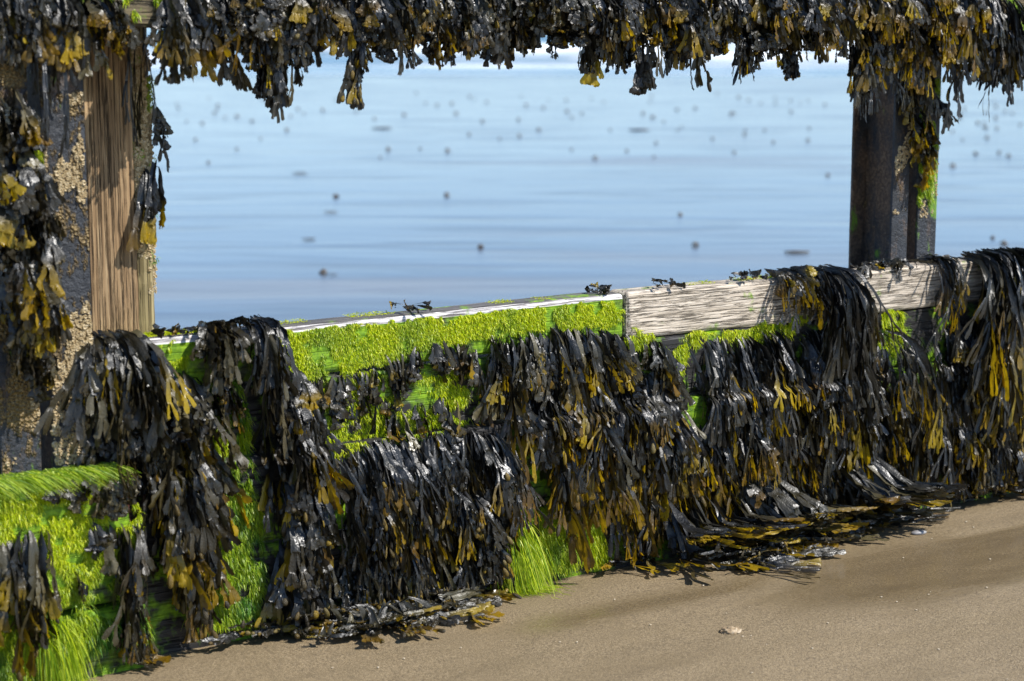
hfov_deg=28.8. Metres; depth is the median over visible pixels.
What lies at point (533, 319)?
green algae
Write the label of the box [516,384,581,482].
seaweed tuft
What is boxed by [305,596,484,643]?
seaweed pile
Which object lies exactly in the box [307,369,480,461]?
green algae
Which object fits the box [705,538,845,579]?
seaweed pile
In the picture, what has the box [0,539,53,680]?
seaweed tuft
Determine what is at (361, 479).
seaweed tuft
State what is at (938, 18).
seaweed tuft
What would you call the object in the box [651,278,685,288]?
seaweed scrap
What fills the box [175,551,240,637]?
seaweed tuft
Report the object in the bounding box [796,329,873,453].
seaweed tuft
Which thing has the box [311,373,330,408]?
seaweed tuft
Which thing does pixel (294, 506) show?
seaweed tuft
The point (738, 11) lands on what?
seaweed tuft
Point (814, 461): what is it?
seaweed tuft
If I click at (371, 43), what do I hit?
seaweed tuft
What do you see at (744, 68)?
seaweed tuft
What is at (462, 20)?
seaweed tuft
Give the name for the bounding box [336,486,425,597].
seaweed tuft
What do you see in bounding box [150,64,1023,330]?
sea
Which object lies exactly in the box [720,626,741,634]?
sandstone lump
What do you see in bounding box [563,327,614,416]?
seaweed tuft
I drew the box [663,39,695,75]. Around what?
seaweed tuft
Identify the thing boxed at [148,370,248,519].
seaweed tuft
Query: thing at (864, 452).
seaweed tuft
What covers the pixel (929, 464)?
seaweed tuft
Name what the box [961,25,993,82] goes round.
seaweed tuft
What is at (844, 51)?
seaweed tuft
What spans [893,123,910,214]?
barnacle crust
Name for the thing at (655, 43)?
seaweed tuft
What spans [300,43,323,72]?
seaweed tuft
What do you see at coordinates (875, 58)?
seaweed tuft
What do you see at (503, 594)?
seaweed tuft
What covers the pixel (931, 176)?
green algae
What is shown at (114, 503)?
seaweed tuft
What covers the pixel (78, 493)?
seaweed tuft
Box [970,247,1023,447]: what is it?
seaweed tuft
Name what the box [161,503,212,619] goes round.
seaweed tuft
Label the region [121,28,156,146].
seaweed tuft
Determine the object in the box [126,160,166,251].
seaweed tuft
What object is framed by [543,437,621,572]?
seaweed tuft
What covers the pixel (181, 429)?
seaweed tuft
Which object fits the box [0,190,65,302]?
seaweed tuft
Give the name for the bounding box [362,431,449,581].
seaweed tuft
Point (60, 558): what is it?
green algae
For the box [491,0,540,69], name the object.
seaweed tuft
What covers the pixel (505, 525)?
seaweed tuft
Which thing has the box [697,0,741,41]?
seaweed tuft
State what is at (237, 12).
seaweed tuft
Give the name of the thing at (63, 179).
barnacle crust
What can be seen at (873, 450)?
seaweed tuft
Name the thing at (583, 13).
seaweed tuft
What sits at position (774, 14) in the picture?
seaweed tuft
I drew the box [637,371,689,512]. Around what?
seaweed tuft
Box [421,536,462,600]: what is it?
seaweed tuft
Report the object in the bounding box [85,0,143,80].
seaweed tuft
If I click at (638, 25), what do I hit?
seaweed tuft
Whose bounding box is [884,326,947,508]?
seaweed tuft
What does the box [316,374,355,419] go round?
seaweed tuft
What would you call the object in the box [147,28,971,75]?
sky
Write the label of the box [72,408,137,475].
seaweed tuft
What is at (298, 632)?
seaweed pile
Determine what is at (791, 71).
seaweed tuft
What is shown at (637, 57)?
seaweed tuft
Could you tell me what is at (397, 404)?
seaweed tuft
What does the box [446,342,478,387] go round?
seaweed tuft
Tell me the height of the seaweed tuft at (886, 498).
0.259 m
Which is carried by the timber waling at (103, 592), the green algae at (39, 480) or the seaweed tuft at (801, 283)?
the green algae at (39, 480)
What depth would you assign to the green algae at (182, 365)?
5.31 m
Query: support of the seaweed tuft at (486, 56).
attached to the rail
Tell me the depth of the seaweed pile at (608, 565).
6.14 m
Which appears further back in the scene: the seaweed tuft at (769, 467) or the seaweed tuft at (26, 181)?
the seaweed tuft at (769, 467)
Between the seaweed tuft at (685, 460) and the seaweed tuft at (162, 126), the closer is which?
the seaweed tuft at (162, 126)
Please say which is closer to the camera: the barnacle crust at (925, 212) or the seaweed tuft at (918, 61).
the seaweed tuft at (918, 61)
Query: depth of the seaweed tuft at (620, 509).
6.12 m
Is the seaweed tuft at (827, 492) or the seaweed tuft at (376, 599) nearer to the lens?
the seaweed tuft at (376, 599)
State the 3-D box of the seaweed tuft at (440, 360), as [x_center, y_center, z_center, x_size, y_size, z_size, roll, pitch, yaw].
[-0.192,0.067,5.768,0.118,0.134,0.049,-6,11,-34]
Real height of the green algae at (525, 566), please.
0.220 m
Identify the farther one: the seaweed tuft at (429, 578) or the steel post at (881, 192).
the steel post at (881, 192)
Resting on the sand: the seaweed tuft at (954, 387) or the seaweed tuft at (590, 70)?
the seaweed tuft at (954, 387)
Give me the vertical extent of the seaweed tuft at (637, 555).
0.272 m
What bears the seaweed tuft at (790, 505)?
on the sand
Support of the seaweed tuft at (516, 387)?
attached to the timber wall
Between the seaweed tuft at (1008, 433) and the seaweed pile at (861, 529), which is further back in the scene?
the seaweed tuft at (1008, 433)
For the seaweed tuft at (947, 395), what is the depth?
6.80 m
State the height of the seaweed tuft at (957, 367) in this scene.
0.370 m
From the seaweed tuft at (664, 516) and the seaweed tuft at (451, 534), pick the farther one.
the seaweed tuft at (664, 516)
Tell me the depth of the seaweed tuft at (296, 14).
5.27 m
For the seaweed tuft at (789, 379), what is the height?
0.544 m
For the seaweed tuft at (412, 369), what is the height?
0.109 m
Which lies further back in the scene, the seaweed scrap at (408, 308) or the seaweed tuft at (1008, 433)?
the seaweed tuft at (1008, 433)
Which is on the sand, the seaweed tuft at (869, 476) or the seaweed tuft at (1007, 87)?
the seaweed tuft at (869, 476)
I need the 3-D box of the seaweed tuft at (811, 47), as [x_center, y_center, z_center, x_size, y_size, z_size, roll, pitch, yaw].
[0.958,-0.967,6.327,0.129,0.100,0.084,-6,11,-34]
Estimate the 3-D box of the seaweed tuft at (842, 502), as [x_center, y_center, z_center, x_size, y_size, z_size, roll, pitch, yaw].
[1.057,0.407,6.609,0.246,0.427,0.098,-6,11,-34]
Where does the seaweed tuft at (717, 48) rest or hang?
attached to the rail
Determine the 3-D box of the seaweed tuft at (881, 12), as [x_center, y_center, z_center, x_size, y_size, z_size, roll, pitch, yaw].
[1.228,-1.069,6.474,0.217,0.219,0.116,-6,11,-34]
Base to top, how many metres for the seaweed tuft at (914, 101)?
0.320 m
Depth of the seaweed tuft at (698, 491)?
6.27 m
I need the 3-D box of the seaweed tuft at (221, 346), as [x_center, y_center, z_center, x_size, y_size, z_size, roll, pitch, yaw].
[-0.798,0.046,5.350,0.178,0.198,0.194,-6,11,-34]
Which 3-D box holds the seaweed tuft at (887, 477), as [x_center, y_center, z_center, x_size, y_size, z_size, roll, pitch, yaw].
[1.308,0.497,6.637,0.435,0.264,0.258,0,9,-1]
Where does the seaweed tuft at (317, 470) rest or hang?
attached to the timber wall
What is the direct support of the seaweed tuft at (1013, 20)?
attached to the rail
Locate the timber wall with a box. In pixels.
[96,259,1012,656]
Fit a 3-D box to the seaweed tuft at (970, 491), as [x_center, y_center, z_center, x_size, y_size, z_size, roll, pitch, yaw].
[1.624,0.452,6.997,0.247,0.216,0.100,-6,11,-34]
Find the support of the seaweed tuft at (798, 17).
attached to the rail
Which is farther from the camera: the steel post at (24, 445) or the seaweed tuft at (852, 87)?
the seaweed tuft at (852, 87)
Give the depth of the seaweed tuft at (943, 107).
6.91 m
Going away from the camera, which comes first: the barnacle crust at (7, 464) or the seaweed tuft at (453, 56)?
the barnacle crust at (7, 464)
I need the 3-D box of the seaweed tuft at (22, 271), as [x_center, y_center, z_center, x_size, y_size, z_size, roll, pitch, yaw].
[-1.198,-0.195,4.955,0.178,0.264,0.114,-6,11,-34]
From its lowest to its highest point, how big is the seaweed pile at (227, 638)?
0.059 m
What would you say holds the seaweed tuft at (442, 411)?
attached to the timber wall
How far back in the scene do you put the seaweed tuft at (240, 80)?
5.17 m
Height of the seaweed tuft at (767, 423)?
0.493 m
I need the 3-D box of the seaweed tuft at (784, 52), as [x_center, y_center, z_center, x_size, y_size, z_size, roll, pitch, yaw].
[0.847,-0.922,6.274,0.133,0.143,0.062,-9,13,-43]
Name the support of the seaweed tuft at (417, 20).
attached to the rail
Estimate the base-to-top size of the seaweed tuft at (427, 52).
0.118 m
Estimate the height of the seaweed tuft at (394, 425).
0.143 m
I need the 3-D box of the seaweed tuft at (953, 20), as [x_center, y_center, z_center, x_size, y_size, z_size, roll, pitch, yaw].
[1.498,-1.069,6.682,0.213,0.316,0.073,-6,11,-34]
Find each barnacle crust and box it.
[0,103,39,470]
[43,92,94,465]
[130,43,157,294]
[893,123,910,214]
[919,104,938,217]
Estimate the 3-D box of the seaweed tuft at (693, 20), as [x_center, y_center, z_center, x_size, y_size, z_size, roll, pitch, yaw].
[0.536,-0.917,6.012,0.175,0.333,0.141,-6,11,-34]
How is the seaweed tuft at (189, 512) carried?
attached to the timber wall
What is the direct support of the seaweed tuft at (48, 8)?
attached to the rail
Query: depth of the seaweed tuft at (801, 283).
6.47 m
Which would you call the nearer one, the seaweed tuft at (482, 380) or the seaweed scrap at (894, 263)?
the seaweed tuft at (482, 380)
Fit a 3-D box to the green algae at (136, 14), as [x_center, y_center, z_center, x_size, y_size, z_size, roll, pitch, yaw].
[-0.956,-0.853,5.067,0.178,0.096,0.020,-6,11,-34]
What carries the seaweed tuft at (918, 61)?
attached to the rail
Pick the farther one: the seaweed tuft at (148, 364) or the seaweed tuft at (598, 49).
the seaweed tuft at (598, 49)
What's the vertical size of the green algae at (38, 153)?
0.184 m
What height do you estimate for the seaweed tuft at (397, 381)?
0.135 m
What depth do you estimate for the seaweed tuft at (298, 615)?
5.52 m
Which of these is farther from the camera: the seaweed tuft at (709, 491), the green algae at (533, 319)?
the seaweed tuft at (709, 491)
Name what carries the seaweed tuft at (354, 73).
hanging from the rail
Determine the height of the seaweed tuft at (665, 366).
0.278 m
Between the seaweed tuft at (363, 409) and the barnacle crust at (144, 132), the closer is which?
the barnacle crust at (144, 132)
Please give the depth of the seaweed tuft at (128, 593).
5.15 m
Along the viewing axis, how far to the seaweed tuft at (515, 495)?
5.85 m
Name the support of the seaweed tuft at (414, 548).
on the sand
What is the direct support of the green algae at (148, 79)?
attached to the timber post at (121, 280)
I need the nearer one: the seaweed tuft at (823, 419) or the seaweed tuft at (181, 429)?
the seaweed tuft at (181, 429)
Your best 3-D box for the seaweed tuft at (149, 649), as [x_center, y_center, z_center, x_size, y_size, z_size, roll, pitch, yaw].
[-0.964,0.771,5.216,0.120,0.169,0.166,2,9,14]
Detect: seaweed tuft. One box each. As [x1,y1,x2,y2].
[0,0,59,94]
[0,86,52,167]
[0,147,65,225]
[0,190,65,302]
[0,224,65,309]
[0,252,75,364]
[0,530,62,652]
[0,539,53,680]
[0,586,59,680]
[5,306,60,391]
[20,341,58,402]
[21,0,79,72]
[34,329,158,454]
[40,44,76,156]
[42,487,60,504]
[51,0,105,79]
[55,454,108,505]
[67,461,138,520]
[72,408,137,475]
[75,572,87,603]
[84,522,119,575]
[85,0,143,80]
[96,421,156,492]
[101,329,196,497]
[101,520,158,665]
[115,598,171,670]
[120,453,227,614]
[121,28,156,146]
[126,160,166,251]
[126,395,183,515]
[144,0,208,85]
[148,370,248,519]
[152,107,173,172]
[152,518,208,601]
[158,455,241,595]
[161,374,229,496]
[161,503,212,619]
[172,547,218,642]
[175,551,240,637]
[189,320,253,395]
[191,0,253,91]
[202,0,267,66]
[204,443,251,585]
[212,379,245,441]
[216,0,297,75]
[238,32,257,55]
[241,40,269,73]
[244,314,303,459]
[252,44,291,123]
[255,533,340,628]
[258,405,336,516]
[263,454,334,592]
[272,369,335,520]
[275,491,342,627]
[280,0,323,104]
[281,591,349,637]
[288,47,299,69]
[294,0,353,47]
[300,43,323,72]
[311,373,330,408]
[311,414,358,513]
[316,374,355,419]
[320,32,392,51]
[321,403,354,436]
[325,40,422,69]
[329,0,372,66]
[334,564,410,630]
[336,42,368,110]
[336,442,415,585]
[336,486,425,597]
[342,536,409,608]
[352,396,388,434]
[354,0,411,49]
[355,368,385,405]
[361,507,449,597]
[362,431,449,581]
[368,26,442,64]
[370,45,397,63]
[373,547,445,610]
[373,590,423,607]
[374,438,456,600]
[383,387,403,427]
[385,0,441,75]
[385,355,409,400]
[385,411,420,450]
[401,346,423,385]
[411,401,439,448]
[413,0,464,70]
[413,427,484,561]
[413,507,460,563]
[417,575,478,610]
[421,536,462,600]
[428,340,463,384]
[432,397,466,443]
[432,572,521,604]
[441,0,494,60]
[442,50,455,65]
[444,532,514,592]
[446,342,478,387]
[446,428,502,554]
[448,483,512,588]
[462,0,515,68]
[471,480,520,590]
[472,334,529,484]
[475,431,555,553]
[476,362,500,420]
[480,45,508,66]
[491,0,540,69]
[507,375,527,408]
[508,330,568,428]
[516,23,541,54]
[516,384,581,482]
[528,0,564,54]
[534,327,595,422]
[536,390,602,513]
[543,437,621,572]
[546,23,587,59]
[548,0,603,62]
[553,438,613,523]
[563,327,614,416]
[568,385,639,499]
[577,27,617,54]
[577,34,604,87]
[588,330,645,422]
[589,0,635,66]
[596,0,647,74]
[599,463,649,570]
[605,41,627,74]
[612,423,670,542]
[615,376,670,493]
[615,461,686,547]
[621,33,650,68]
[622,502,665,570]
[629,32,658,95]
[629,499,682,558]
[632,420,674,527]
[637,0,684,78]
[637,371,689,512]
[640,338,695,410]
[647,24,679,51]
[649,410,717,537]
[663,0,714,91]
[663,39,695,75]
[663,496,798,580]
[671,487,714,554]
[677,470,718,522]
[689,336,757,450]
[696,456,738,547]
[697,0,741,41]
[700,416,759,550]
[702,31,740,62]
[704,494,810,570]
[705,374,761,481]
[711,0,754,43]
[714,513,769,548]
[724,482,854,546]
[729,335,789,444]
[731,27,756,84]
[732,421,834,547]
[734,375,808,504]
[738,25,783,69]
[740,463,795,531]
[741,521,817,557]
[744,0,795,51]
[752,327,819,465]
[764,265,838,333]
[764,477,868,534]
[767,46,792,69]
[777,0,827,63]
[778,390,812,490]
[778,413,838,497]
[779,52,800,81]
[787,474,888,542]
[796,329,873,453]
[797,364,858,499]
[797,455,845,506]
[802,0,845,61]
[803,27,830,51]
[807,264,903,427]
[808,429,854,504]
[829,461,956,529]
[832,384,888,470]
[833,454,880,524]
[834,488,884,533]
[835,0,868,50]
[835,29,852,62]
[835,409,894,506]
[838,356,903,471]
[846,40,881,122]
[854,27,887,94]
[860,455,968,523]
[866,0,909,45]
[866,330,919,421]
[868,36,912,109]
[877,385,920,480]
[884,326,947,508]
[884,442,922,516]
[885,384,932,450]
[890,0,930,51]
[895,328,955,481]
[898,73,941,143]
[900,27,932,90]
[906,433,951,507]
[908,111,940,191]
[910,24,956,96]
[914,175,921,187]
[918,0,958,56]
[922,254,965,362]
[925,255,969,357]
[930,407,995,497]
[932,371,999,495]
[933,324,994,430]
[936,97,957,127]
[937,35,971,134]
[939,0,987,68]
[946,452,992,502]
[954,0,992,75]
[957,249,1023,426]
[959,452,1017,498]
[960,319,1016,427]
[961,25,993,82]
[965,381,1023,490]
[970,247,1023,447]
[973,0,1019,122]
[977,429,1023,487]
[995,44,1022,105]
[998,247,1023,400]
[999,424,1023,488]
[1001,0,1023,94]
[1001,470,1023,495]
[1008,426,1023,481]
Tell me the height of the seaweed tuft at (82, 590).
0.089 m
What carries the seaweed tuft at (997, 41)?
attached to the rail
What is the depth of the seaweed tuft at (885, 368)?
6.72 m
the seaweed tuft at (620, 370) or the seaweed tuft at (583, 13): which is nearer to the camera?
the seaweed tuft at (583, 13)
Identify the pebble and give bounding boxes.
[911,530,926,534]
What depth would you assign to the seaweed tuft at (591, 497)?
6.01 m
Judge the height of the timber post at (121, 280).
1.864 m
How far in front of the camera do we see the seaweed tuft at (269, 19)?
5.21 m
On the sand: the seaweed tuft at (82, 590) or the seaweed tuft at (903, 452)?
the seaweed tuft at (903, 452)
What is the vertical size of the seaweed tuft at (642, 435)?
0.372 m
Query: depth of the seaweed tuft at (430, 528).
5.70 m
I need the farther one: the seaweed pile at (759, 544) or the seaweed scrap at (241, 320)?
the seaweed pile at (759, 544)
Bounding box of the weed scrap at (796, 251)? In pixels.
[784,250,809,252]
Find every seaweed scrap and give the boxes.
[151,323,198,337]
[226,315,254,328]
[389,300,432,313]
[585,282,611,294]
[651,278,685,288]
[729,269,767,280]
[850,258,913,279]
[909,254,954,279]
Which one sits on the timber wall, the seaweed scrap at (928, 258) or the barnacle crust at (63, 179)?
the seaweed scrap at (928, 258)
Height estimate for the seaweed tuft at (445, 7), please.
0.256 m
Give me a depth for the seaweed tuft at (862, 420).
6.60 m
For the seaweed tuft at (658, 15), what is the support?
attached to the rail
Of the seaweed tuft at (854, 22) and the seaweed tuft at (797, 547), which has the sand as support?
the seaweed tuft at (797, 547)
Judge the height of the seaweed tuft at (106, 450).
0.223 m
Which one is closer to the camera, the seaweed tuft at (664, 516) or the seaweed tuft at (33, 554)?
the seaweed tuft at (33, 554)
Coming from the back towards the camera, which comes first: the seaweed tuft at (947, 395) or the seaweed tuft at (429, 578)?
the seaweed tuft at (947, 395)
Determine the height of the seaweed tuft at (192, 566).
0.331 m
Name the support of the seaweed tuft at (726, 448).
attached to the timber wall
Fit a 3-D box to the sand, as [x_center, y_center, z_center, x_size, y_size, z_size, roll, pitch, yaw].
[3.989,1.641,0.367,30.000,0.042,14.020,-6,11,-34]
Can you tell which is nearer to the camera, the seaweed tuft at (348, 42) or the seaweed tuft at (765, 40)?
the seaweed tuft at (348, 42)
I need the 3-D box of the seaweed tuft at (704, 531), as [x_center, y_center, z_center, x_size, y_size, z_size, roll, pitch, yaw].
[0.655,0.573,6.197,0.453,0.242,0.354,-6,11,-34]
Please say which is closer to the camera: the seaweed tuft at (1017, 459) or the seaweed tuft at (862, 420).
the seaweed tuft at (862, 420)
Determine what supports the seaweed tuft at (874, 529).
on the sand
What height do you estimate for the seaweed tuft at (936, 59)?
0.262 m
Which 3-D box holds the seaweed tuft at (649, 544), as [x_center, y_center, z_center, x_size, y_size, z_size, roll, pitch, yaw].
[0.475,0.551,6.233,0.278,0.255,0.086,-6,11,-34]
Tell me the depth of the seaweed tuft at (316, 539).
5.46 m
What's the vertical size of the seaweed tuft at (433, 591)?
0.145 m
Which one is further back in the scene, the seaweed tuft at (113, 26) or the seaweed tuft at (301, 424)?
the seaweed tuft at (301, 424)
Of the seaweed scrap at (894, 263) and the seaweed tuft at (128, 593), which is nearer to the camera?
the seaweed tuft at (128, 593)
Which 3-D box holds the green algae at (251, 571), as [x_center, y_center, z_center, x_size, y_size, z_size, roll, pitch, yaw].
[-0.787,0.461,5.406,0.273,0.728,0.076,-6,11,-34]
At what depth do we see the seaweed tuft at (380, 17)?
5.41 m
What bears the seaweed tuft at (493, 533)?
on the sand
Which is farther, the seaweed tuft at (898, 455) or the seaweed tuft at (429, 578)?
the seaweed tuft at (898, 455)
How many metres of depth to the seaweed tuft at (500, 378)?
5.85 m
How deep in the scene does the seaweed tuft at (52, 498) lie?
5.03 m
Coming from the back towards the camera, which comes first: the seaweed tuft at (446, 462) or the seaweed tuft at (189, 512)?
the seaweed tuft at (446, 462)
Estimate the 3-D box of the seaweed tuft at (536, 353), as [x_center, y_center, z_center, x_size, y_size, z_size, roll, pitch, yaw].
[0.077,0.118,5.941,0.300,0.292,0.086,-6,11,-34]
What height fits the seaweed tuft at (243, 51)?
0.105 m
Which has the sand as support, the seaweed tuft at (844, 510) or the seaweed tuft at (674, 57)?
the seaweed tuft at (844, 510)
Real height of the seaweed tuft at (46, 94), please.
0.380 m
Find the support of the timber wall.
on the sand
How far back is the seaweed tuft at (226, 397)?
5.38 m
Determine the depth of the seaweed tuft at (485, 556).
5.82 m
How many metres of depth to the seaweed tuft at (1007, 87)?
6.85 m
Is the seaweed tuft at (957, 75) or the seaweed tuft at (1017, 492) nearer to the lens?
the seaweed tuft at (957, 75)
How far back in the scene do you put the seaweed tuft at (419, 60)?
5.53 m
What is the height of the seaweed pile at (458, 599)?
0.065 m
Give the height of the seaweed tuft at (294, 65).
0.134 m
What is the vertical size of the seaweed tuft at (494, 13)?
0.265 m
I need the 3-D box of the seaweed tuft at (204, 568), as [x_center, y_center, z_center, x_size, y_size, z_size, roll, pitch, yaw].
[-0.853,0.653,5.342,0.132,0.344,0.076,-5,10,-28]
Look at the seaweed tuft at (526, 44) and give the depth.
5.74 m
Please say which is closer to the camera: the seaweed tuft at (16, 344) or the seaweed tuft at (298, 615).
the seaweed tuft at (16, 344)
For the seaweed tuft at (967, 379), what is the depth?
6.93 m
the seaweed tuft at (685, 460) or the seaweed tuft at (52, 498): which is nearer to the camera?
the seaweed tuft at (52, 498)
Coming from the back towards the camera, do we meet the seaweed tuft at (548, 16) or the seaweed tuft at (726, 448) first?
the seaweed tuft at (726, 448)
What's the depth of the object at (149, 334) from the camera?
5.70 m
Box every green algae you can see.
[0,461,138,504]
[0,476,143,612]
[0,602,154,680]
[23,615,104,680]
[32,147,45,163]
[110,0,161,22]
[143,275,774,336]
[146,76,159,265]
[161,339,188,372]
[181,378,269,638]
[279,300,625,380]
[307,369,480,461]
[488,505,613,588]
[497,515,575,599]
[624,315,808,376]
[878,309,908,358]
[916,79,942,208]
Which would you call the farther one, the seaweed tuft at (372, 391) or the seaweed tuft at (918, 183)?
the seaweed tuft at (918, 183)
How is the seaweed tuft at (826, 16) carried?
attached to the rail
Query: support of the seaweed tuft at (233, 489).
attached to the timber wall
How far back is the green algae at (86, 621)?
5.13 m
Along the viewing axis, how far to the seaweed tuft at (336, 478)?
5.54 m
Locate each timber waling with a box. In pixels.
[0,486,130,612]
[4,601,143,679]
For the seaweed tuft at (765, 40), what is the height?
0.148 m
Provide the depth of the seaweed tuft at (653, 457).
6.17 m
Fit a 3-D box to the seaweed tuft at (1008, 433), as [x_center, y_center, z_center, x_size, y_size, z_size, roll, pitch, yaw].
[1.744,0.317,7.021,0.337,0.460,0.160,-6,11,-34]
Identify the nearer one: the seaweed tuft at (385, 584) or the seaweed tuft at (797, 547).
the seaweed tuft at (385, 584)
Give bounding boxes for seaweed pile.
[200,612,368,644]
[251,606,344,638]
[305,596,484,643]
[321,602,388,633]
[405,586,504,629]
[601,556,688,573]
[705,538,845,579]
[742,530,825,546]
[794,518,877,546]
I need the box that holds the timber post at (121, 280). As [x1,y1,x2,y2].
[83,28,154,332]
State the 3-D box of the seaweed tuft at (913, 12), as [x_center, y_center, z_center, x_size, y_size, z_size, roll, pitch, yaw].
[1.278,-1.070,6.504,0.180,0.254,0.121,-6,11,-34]
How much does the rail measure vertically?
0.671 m
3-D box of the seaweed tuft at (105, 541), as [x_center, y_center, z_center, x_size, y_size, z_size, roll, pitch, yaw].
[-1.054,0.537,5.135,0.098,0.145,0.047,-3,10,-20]
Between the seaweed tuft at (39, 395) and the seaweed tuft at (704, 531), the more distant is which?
the seaweed tuft at (704, 531)
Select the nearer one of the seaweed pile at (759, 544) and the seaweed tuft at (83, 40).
the seaweed tuft at (83, 40)
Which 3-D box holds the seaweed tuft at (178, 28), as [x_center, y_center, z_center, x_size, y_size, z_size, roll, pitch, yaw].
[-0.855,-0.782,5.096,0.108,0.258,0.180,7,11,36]
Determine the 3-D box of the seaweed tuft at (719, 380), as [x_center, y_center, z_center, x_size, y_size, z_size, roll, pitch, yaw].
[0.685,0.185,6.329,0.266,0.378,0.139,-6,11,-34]
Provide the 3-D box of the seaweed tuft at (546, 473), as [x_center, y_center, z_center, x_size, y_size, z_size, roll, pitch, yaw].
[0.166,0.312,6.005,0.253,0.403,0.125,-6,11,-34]
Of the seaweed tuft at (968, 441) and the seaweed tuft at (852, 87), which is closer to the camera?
the seaweed tuft at (852, 87)
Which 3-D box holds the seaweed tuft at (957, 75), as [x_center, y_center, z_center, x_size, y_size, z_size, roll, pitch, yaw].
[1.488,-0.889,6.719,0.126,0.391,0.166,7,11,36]
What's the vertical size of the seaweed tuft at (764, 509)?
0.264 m
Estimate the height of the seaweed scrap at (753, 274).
0.041 m
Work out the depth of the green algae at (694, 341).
6.33 m
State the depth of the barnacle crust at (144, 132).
5.29 m
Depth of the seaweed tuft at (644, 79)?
5.97 m
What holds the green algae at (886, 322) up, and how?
attached to the timber wall
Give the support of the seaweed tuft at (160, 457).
attached to the timber wall
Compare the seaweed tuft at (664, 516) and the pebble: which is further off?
the pebble
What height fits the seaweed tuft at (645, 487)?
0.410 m
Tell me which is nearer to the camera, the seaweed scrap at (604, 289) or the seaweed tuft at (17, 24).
the seaweed tuft at (17, 24)
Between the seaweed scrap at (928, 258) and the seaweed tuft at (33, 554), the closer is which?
the seaweed tuft at (33, 554)
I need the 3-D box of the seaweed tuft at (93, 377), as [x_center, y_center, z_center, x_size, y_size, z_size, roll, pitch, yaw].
[-1.077,0.140,5.126,0.210,0.300,0.259,5,11,30]
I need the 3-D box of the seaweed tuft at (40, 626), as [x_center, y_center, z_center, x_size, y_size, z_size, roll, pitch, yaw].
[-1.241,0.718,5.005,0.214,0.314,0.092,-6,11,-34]
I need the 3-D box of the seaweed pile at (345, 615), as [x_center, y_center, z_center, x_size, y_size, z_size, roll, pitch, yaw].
[-0.414,0.774,5.561,0.325,0.063,0.165,-6,11,-34]
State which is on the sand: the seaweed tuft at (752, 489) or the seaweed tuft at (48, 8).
the seaweed tuft at (752, 489)
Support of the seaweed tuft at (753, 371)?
attached to the timber wall
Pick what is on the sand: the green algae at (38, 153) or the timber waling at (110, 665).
the timber waling at (110, 665)
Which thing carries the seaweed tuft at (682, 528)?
on the sand
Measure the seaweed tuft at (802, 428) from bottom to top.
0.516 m
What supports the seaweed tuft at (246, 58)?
hanging from the rail
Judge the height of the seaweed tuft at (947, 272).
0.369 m
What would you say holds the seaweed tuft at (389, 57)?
hanging from the rail
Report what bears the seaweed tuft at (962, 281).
attached to the timber wall
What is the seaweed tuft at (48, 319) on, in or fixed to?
attached to the steel post at (24, 445)
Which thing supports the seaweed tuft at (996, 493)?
on the sand
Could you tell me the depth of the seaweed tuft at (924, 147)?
6.87 m
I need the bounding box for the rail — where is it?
[80,0,1023,37]
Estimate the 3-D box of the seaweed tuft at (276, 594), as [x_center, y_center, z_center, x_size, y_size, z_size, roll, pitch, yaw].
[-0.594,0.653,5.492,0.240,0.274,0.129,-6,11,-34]
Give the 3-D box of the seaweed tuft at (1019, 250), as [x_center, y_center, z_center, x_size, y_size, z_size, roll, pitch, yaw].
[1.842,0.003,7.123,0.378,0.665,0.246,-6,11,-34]
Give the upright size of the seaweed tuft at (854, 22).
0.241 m
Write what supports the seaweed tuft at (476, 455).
attached to the timber wall
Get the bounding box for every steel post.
[0,43,98,610]
[848,64,941,268]
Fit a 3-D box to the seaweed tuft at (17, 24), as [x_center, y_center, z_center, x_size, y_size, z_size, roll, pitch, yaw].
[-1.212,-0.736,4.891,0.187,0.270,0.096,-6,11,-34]
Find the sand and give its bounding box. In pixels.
[83,493,1023,680]
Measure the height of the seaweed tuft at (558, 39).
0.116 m
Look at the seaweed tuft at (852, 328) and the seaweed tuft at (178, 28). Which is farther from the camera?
the seaweed tuft at (852, 328)
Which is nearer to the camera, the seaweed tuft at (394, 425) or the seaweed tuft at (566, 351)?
the seaweed tuft at (394, 425)
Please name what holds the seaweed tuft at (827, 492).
on the sand
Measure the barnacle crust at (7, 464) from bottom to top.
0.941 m
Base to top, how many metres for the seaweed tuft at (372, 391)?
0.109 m
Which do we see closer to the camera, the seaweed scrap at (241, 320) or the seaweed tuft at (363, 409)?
the seaweed scrap at (241, 320)
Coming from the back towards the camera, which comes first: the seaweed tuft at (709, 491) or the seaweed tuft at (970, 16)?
the seaweed tuft at (970, 16)
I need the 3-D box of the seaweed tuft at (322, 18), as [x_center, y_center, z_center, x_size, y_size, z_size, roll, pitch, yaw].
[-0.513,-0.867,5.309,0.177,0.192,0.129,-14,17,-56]
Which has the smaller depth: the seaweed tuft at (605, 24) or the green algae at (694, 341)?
the seaweed tuft at (605, 24)
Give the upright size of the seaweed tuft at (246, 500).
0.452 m
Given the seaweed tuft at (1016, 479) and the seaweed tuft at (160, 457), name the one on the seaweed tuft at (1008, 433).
the seaweed tuft at (1016, 479)

